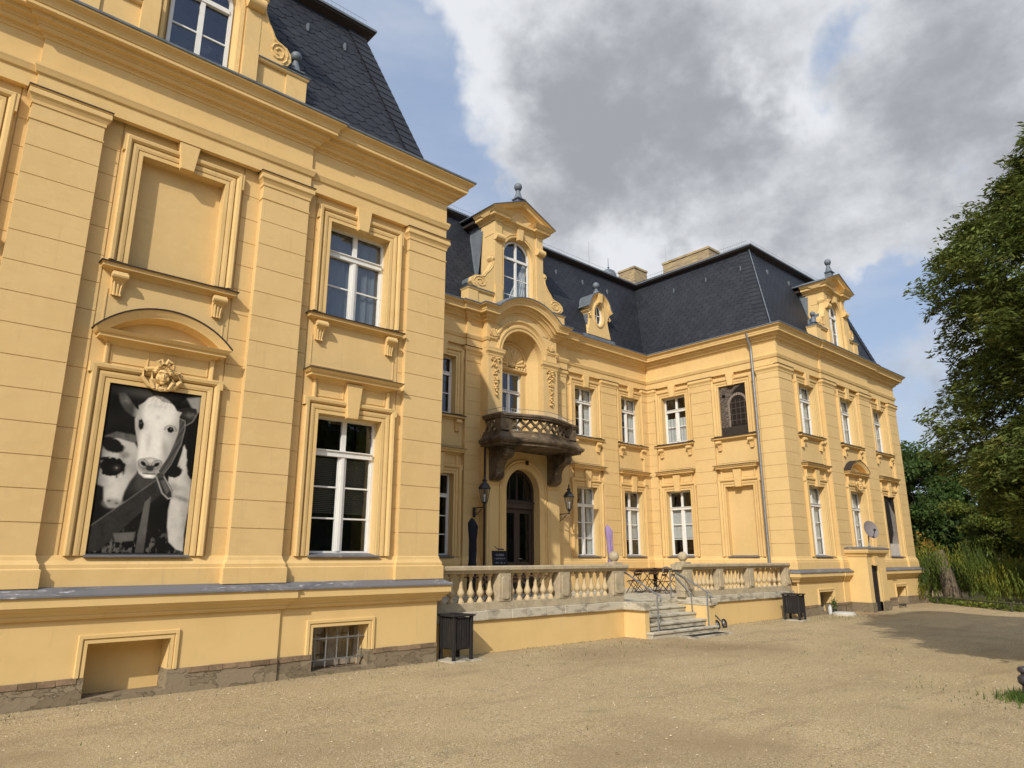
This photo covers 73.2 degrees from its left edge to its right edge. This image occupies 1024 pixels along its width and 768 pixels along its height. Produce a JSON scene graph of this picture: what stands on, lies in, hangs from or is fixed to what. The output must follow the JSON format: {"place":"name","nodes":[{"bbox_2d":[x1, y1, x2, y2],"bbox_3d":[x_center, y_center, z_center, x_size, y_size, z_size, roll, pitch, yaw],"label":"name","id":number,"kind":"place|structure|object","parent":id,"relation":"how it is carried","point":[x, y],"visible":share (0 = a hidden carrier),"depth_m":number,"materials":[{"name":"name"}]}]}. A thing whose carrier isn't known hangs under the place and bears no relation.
{"place":"outdoors","nodes":[
{"label":"outdoors","id":0,"kind":"place"},
{"bbox_2d":[464,576,487,600],"bbox_3d":[-0.650,4.950,16.459,0.700,0.669,0.697,-10,-17,35],"label":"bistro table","id":1,"kind":"object","parent":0,"point":[472,585],"visible":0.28,"depth_m":16.30,"materials":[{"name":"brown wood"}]},
{"bbox_2d":[474,576,487,601],"bbox_3d":[-0.619,4.735,15.710,0.417,0.717,0.422,-9,-17,31],"label":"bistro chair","id":2,"kind":"object","parent":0,"point":[484,581],"visible":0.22,"depth_m":15.59,"materials":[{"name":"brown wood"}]},
{"bbox_2d":[0,590,1023,767],"bbox_3d":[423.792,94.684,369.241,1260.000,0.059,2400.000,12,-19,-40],"label":"ground","id":3,"kind":"structure","parent":0,"point":[444,738],"depth_m":8.81,"materials":[{"name":"beige gravel"}]},
{"bbox_2d":[436,613,481,663],"bbox_3d":[-1.076,4.888,13.265,0.720,0.880,0.720,12,-19,-40],"label":"litter bin","id":4,"kind":"object","parent":3,"relation":"on","point":[455,633],"visible":1,"depth_m":13.16,"materials":[{"name":"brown wood"}]},
{"bbox_2d":[0,0,929,713],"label":"manor house","id":5,"kind":"structure","parent":3,"relation":"on","point":[310,286],"depth_m":12.84,"materials":[{"name":"paint"}]},
{"bbox_2d":[85,383,200,554],"bbox_3d":[-5.471,1.295,10.340,1.310,2.485,0.032,12,-19,-40],"label":"cow poster","id":6,"kind":"object","parent":5,"relation":"on","point":[141,497],"visible":1,"depth_m":10.31,"materials":[{"name":"grey paper"}]},
{"bbox_2d":[311,624,363,667],"bbox_3d":[-3.112,4.532,11.973,1.060,0.680,0.328,12,-19,-40],"label":"cellar window","id":7,"kind":"structure","parent":5,"relation":"in","point":[328,658],"depth_m":12.03,"materials":[{"name":"paint"}]},
{"bbox_2d":[309,416,374,552],"bbox_3d":[-3.163,1.875,12.683,1.310,2.480,0.200,12,-19,-40],"label":"window","id":8,"kind":"structure","parent":5,"relation":"in","point":[341,471],"depth_m":12.74,"materials":[{"name":"white paint"}]},
{"bbox_2d":[325,227,383,326],"bbox_3d":[-3.154,-2.075,13.665,1.310,1.880,0.175,12,-19,-40],"label":"window","id":9,"kind":"structure","parent":5,"relation":"in","point":[355,274],"depth_m":13.74,"materials":[{"name":"glass"}]},
{"bbox_2d":[438,473,448,554],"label":"window","id":10,"kind":"structure","parent":5,"relation":"in","point":[446,495],"depth_m":21.14,"materials":[{"name":"white paint"}]},
{"bbox_2d":[442,356,451,412],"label":"window","id":11,"kind":"structure","parent":5,"relation":"in","point":[446,373],"depth_m":22.15,"materials":[{"name":"white paint"}]},
{"bbox_2d":[473,474,490,516],"bbox_3d":[-0.945,3.441,21.280,0.346,1.290,0.700,12,-19,-40],"label":"wall lantern","id":12,"kind":"object","parent":5,"relation":"attached to","point":[484,485],"depth_m":21.17,"materials":[{"name":"black metal"}]},
{"bbox_2d":[502,371,519,429],"bbox_3d":[-0.122,0.915,23.807,1.060,2.720,0.110,12,-19,-40],"label":"balcony door","id":13,"kind":"structure","parent":5,"relation":"in","point":[507,391],"depth_m":24.06,"materials":[{"name":"white paint"}]},
{"bbox_2d":[506,508,516,592],"bbox_3d":[-0.098,5.334,22.166,0.645,2.657,0.050,12,-19,-40],"label":"door leaf","id":14,"kind":"structure","parent":5,"relation":"in","point":[508,510],"depth_m":22.38,"materials":[{"name":"brown wood"}]},
{"bbox_2d":[517,509,531,592],"bbox_3d":[0.410,5.435,22.568,0.645,2.657,0.112,12,-19,-40],"label":"door leaf","id":15,"kind":"structure","parent":5,"relation":"in","point":[519,511],"depth_m":22.64,"materials":[{"name":"brown wood"}]},
{"bbox_2d":[560,484,573,520],"bbox_3d":[1.851,4.092,23.709,0.346,1.290,0.700,12,-19,-40],"label":"wall lantern","id":16,"kind":"object","parent":5,"relation":"attached to","point":[568,494],"depth_m":23.58,"materials":[{"name":"black metal"}]},
{"bbox_2d":[575,387,591,436],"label":"window","id":17,"kind":"structure","parent":5,"relation":"in","point":[586,405],"depth_m":26.38,"materials":[{"name":"white paint"}]},
{"bbox_2d":[577,487,594,554],"bbox_3d":[2.599,5.020,25.208,1.140,2.480,0.178,12,-19,-40],"label":"window","id":18,"kind":"structure","parent":5,"relation":"in","point":[589,522],"depth_m":25.39,"materials":[{"name":"white paint"}]},
{"bbox_2d":[621,398,635,443],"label":"window","id":19,"kind":"structure","parent":5,"relation":"in","point":[630,428],"depth_m":28.14,"materials":[{"name":"white paint"}]},
{"bbox_2d":[625,491,640,554],"bbox_3d":[4.611,5.458,26.954,1.140,2.480,0.162,12,-19,-40],"label":"window","id":20,"kind":"structure","parent":5,"relation":"in","point":[632,523],"depth_m":27.09,"materials":[{"name":"white paint"}]},
{"bbox_2d":[665,396,686,443],"bbox_3d":[6.660,1.455,27.721,0.177,1.880,1.120,12,-19,-40],"label":"window","id":21,"kind":"structure","parent":5,"relation":"in","point":[676,431],"depth_m":27.79,"materials":[{"name":"white paint"}]},
{"bbox_2d":[670,490,693,554],"bbox_3d":[6.654,5.401,26.725,0.162,2.480,1.120,12,-19,-40],"label":"window","id":22,"kind":"structure","parent":5,"relation":"in","point":[681,517],"depth_m":26.84,"materials":[{"name":"white paint"}]},
{"bbox_2d":[719,383,748,435],"bbox_3d":[8.271,0.964,25.705,0.032,1.890,1.120,12,-19,-40],"label":"arch poster","id":23,"kind":"object","parent":5,"relation":"on","point":[733,411],"visible":1,"depth_m":25.71,"materials":[{"name":"grey paper"}]},
{"bbox_2d":[799,386,812,434],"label":"window","id":24,"kind":"structure","parent":5,"relation":"in","point":[803,401],"depth_m":26.17,"materials":[{"name":"white paint"}]},
{"bbox_2d":[809,486,825,554],"bbox_3d":[10.897,4.951,24.933,1.260,2.480,0.177,12,-19,-40],"label":"window","id":25,"kind":"structure","parent":5,"relation":"in","point":[814,505],"depth_m":25.16,"materials":[{"name":"white paint"}]},
{"bbox_2d":[821,592,823,609],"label":"cellar window","id":26,"kind":"structure","parent":5,"relation":"in","point":[822,600],"depth_m":24.43,"materials":[{"name":"paint"}]},
{"bbox_2d":[840,400,851,444],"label":"window","id":27,"kind":"structure","parent":5,"relation":"in","point":[844,414],"depth_m":28.48,"materials":[{"name":"white paint"}]},
{"bbox_2d":[851,492,863,546],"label":"window","id":28,"kind":"structure","parent":5,"relation":"in","point":[855,509],"depth_m":27.51,"materials":[{"name":"white paint"}]},
{"bbox_2d":[864,521,878,546],"bbox_3d":[13.547,5.649,25.997,0.432,0.987,0.778,-10,-17,34],"label":"satellite dish","id":29,"kind":"object","parent":5,"relation":"attached to","point":[871,529],"visible":0.98,"depth_m":26.13,"materials":[{"name":"grey paint"}]},
{"bbox_2d":[873,411,882,451],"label":"window","id":30,"kind":"structure","parent":5,"relation":"in","point":[877,425],"depth_m":30.63,"materials":[{"name":"white paint"}]},
{"bbox_2d":[884,496,900,555],"bbox_3d":[16.051,6.028,29.193,1.260,2.485,0.032,12,-19,-40],"label":"tall photo panel","id":31,"kind":"object","parent":5,"relation":"attached to","point":[892,526],"visible":0.89,"depth_m":29.26,"materials":[{"name":"grey"}]},
{"bbox_2d":[2,620,1017,767],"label":"pebbles","id":32,"kind":"object","parent":3,"relation":"on","point":[551,699],"visible":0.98,"depth_m":9.59,"materials":[{"name":"stone"}]},
{"bbox_2d":[3,613,1020,767],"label":"ground weeds","id":33,"kind":"object","parent":3,"relation":"on","point":[655,669],"visible":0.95,"depth_m":12.69,"materials":[{"name":"green plant"}]},
{"bbox_2d":[436,551,797,657],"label":"stone terrace","id":34,"kind":"structure","parent":3,"relation":"on","point":[507,618],"depth_m":16.67,"materials":[{"name":"stone"}]},
{"bbox_2d":[463,518,483,601],"bbox_3d":[-1.057,4.571,17.980,0.660,2.130,0.650,12,-19,-40],"label":"closed parasol","id":35,"kind":"object","parent":34,"relation":"on","point":[472,530],"visible":0.6,"depth_m":18.00,"materials":[{"name":"grey fabric"}]},
{"bbox_2d":[492,547,507,565],"bbox_3d":[-0.326,5.368,19.716,0.560,1.429,0.174,12,-19,-40],"label":"chalkboard sign","id":36,"kind":"object","parent":34,"relation":"on","point":[499,558],"visible":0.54,"depth_m":19.83,"materials":[{"name":"black wood"}]},
{"bbox_2d":[513,575,524,589],"bbox_3d":[0.057,4.916,16.430,0.422,0.717,0.417,11,-18,-37],"label":"bistro chair","id":37,"kind":"object","parent":34,"relation":"on","point":[516,576],"visible":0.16,"depth_m":16.45,"materials":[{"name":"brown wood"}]},
{"bbox_2d":[523,575,548,597],"bbox_3d":[0.570,5.348,18.045,0.700,0.669,0.697,-5,-15,19],"label":"bistro table","id":38,"kind":"object","parent":34,"relation":"on","point":[533,583],"visible":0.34,"depth_m":17.85,"materials":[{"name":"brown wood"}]},
{"bbox_2d":[602,525,612,593],"bbox_3d":[3.128,5.498,21.629,0.660,2.110,0.650,12,-19,-40],"label":"closed parasol","id":39,"kind":"object","parent":34,"relation":"on","point":[609,534],"visible":0.4,"depth_m":21.64,"materials":[{"name":"purple fabric"}]},
{"bbox_2d":[626,570,642,592],"bbox_3d":[3.954,6.391,22.308,0.418,0.717,0.422,-9,-17,32],"label":"bistro chair","id":40,"kind":"object","parent":34,"relation":"on","point":[636,571],"visible":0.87,"depth_m":22.20,"materials":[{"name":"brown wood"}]},
{"bbox_2d":[628,572,642,589],"bbox_3d":[4.140,6.596,23.123,0.422,0.717,0.418,14,-19,-43],"label":"bistro chair","id":41,"kind":"object","parent":34,"relation":"on","point":[638,580],"visible":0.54,"depth_m":23.08,"materials":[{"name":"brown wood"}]},
{"bbox_2d":[632,571,660,592],"bbox_3d":[4.432,6.505,22.654,0.697,0.669,0.700,14,-19,-43],"label":"bistro table","id":42,"kind":"object","parent":34,"relation":"on","point":[645,578],"visible":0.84,"depth_m":22.74,"materials":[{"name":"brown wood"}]},
{"bbox_2d":[630,569,654,570],"bbox_3d":[4.315,6.091,22.587,0.422,0.056,0.850,12,-19,-41],"label":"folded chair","id":43,"kind":"object","parent":42,"relation":"on","point":[643,570],"visible":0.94,"depth_m":22.46,"materials":[{"name":"metal"}]},
{"bbox_2d":[644,573,659,590],"bbox_3d":[4.854,6.785,23.876,0.422,0.717,0.417,9,-17,-31],"label":"bistro chair","id":44,"kind":"object","parent":34,"relation":"on","point":[648,579],"visible":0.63,"depth_m":23.78,"materials":[{"name":"brown wood"}]},
{"bbox_2d":[654,570,669,593],"bbox_3d":[4.746,6.286,21.890,0.418,0.717,0.422,-9,-16,31],"label":"bistro chair","id":45,"kind":"object","parent":34,"relation":"on","point":[665,571],"visible":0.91,"depth_m":21.81,"materials":[{"name":"black metal"}]},
{"bbox_2d":[653,571,675,591],"bbox_3d":[5.168,6.634,23.166,0.697,0.669,0.700,12,-19,-40],"label":"bistro table","id":46,"kind":"object","parent":34,"relation":"on","point":[662,580],"visible":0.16,"depth_m":23.10,"materials":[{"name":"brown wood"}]},
{"bbox_2d":[665,571,675,592],"bbox_3d":[5.229,6.392,22.311,0.422,0.717,0.417,10,-17,-35],"label":"bistro chair","id":47,"kind":"object","parent":34,"relation":"on","point":[671,581],"visible":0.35,"depth_m":22.20,"materials":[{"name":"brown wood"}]},
{"bbox_2d":[678,631,733,638],"bbox_3d":[4.881,6.295,17.299,1.750,0.055,0.460,12,-19,-40],"label":"foot grating","id":48,"kind":"object","parent":3,"relation":"on","point":[705,635],"visible":0.98,"depth_m":17.17,"materials":[{"name":"metal"}]},
{"bbox_2d":[708,597,726,628],"bbox_3d":[5.682,6.313,19.058,0.824,0.859,0.272,12,-19,-40],"label":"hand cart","id":49,"kind":"object","parent":3,"relation":"on","point":[722,622],"visible":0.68,"depth_m":19.08,"materials":[{"name":"metal"}]},
{"bbox_2d":[780,593,810,620],"bbox_3d":[8.839,7.000,21.597,0.720,0.840,0.720,-12,-18,40],"label":"litter bin","id":50,"kind":"object","parent":3,"relation":"on","point":[793,604],"visible":0.99,"depth_m":21.49,"materials":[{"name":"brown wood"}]},
{"bbox_2d":[828,603,831,614],"bbox_3d":[10.868,7.673,23.573,0.134,0.398,0.130,12,-19,-40],"label":"milk can","id":51,"kind":"object","parent":3,"relation":"on","point":[829,609],"visible":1,"depth_m":23.52,"materials":[{"name":"grey metal"}]},
{"bbox_2d":[829,595,837,611],"bbox_3d":[11.101,7.598,23.768,0.281,0.637,0.285,1,-14,-5],"label":"potted plant","id":52,"kind":"object","parent":3,"relation":"on","point":[834,604],"visible":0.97,"depth_m":23.73,"materials":[{"name":"green plant"}]},
{"bbox_2d":[832,611,856,615],"bbox_3d":[11.233,7.783,23.329,0.760,0.165,0.760,12,-19,-40],"label":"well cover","id":53,"kind":"object","parent":3,"relation":"on","point":[840,613],"visible":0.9,"depth_m":23.10,"materials":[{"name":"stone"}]},
{"bbox_2d":[900,440,988,588],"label":"broadleaf tree","id":54,"kind":"object","parent":3,"relation":"on","point":[924,510],"visible":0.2,"depth_m":42.48,"materials":[{"name":"green plant"}]},
{"bbox_2d":[902,121,1023,544],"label":"broadleaf tree","id":55,"kind":"object","parent":3,"relation":"on","point":[992,301],"visible":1,"depth_m":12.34,"materials":[{"name":"green plant"}]},
{"bbox_2d":[913,520,1014,591],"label":"undergrowth","id":56,"kind":"object","parent":3,"relation":"on","point":[951,545],"visible":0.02,"depth_m":40.73,"materials":[{"name":"green plant"}]},
{"bbox_2d":[915,540,1023,601],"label":"reeds","id":57,"kind":"object","parent":3,"relation":"on","point":[974,568],"visible":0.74,"depth_m":30.20,"materials":[{"name":"green plant"}]},
{"bbox_2d":[928,596,1023,611],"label":"ground cover","id":58,"kind":"object","parent":3,"relation":"on","point":[999,606],"visible":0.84,"depth_m":27.16,"materials":[{"name":"green plant"}]},
{"bbox_2d":[936,596,1023,611],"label":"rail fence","id":59,"kind":"object","parent":3,"relation":"on","point":[1010,603],"visible":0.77,"depth_m":26.25,"materials":[{"name":"brown wood"}]},
{"bbox_2d":[937,486,1023,563],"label":"broadleaf tree","id":60,"kind":"object","parent":3,"relation":"on","point":[987,528],"visible":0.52,"depth_m":33.65,"materials":[{"name":"green plant"}]},
{"bbox_2d":[961,425,1013,533],"bbox_3d":[29.276,6.113,35.860,10.904,9.943,9.953,5,-15,-20],"label":"broadleaf tree","id":61,"kind":"object","parent":3,"relation":"on","point":[973,477],"visible":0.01,"depth_m":36.94,"materials":[{"name":"green plant"}]},
{"bbox_2d":[975,685,1023,707],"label":"grass tuft","id":62,"kind":"object","parent":3,"relation":"on","point":[1018,696],"visible":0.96,"depth_m":9.52,"materials":[{"name":"green plant"}]},
{"bbox_2d":[991,425,1023,538],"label":"broadleaf tree","id":63,"kind":"object","parent":3,"relation":"on","point":[1009,527],"visible":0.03,"depth_m":28.61,"materials":[{"name":"green plant"}]},
{"bbox_2d":[997,554,1023,600],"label":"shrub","id":64,"kind":"object","parent":3,"relation":"on","point":[1016,580],"visible":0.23,"depth_m":30.54,"materials":[{"name":"green plant"}]},
{"bbox_2d":[1017,666,1023,691],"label":"bollard","id":65,"kind":"object","parent":3,"relation":"on","point":[1020,677],"visible":0.94,"depth_m":9.70,"materials":[{"name":"grey metal"}]},
{"bbox_2d":[324,0,1023,554],"label":"sky","id":66,"kind":"structure","parent":0,"point":[846,133],"materials":[{"name":"white"}]},
{"bbox_2d":[913,531,935,596],"bbox_3d":[20.328,8.838,33.806,1.158,3.144,1.017,9,-17,-32],"label":"orange shrub","id":67,"kind":"object","parent":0,"point":[926,542],"visible":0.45,"depth_m":33.83,"materials":[{"name":"green plant"}]}
]}

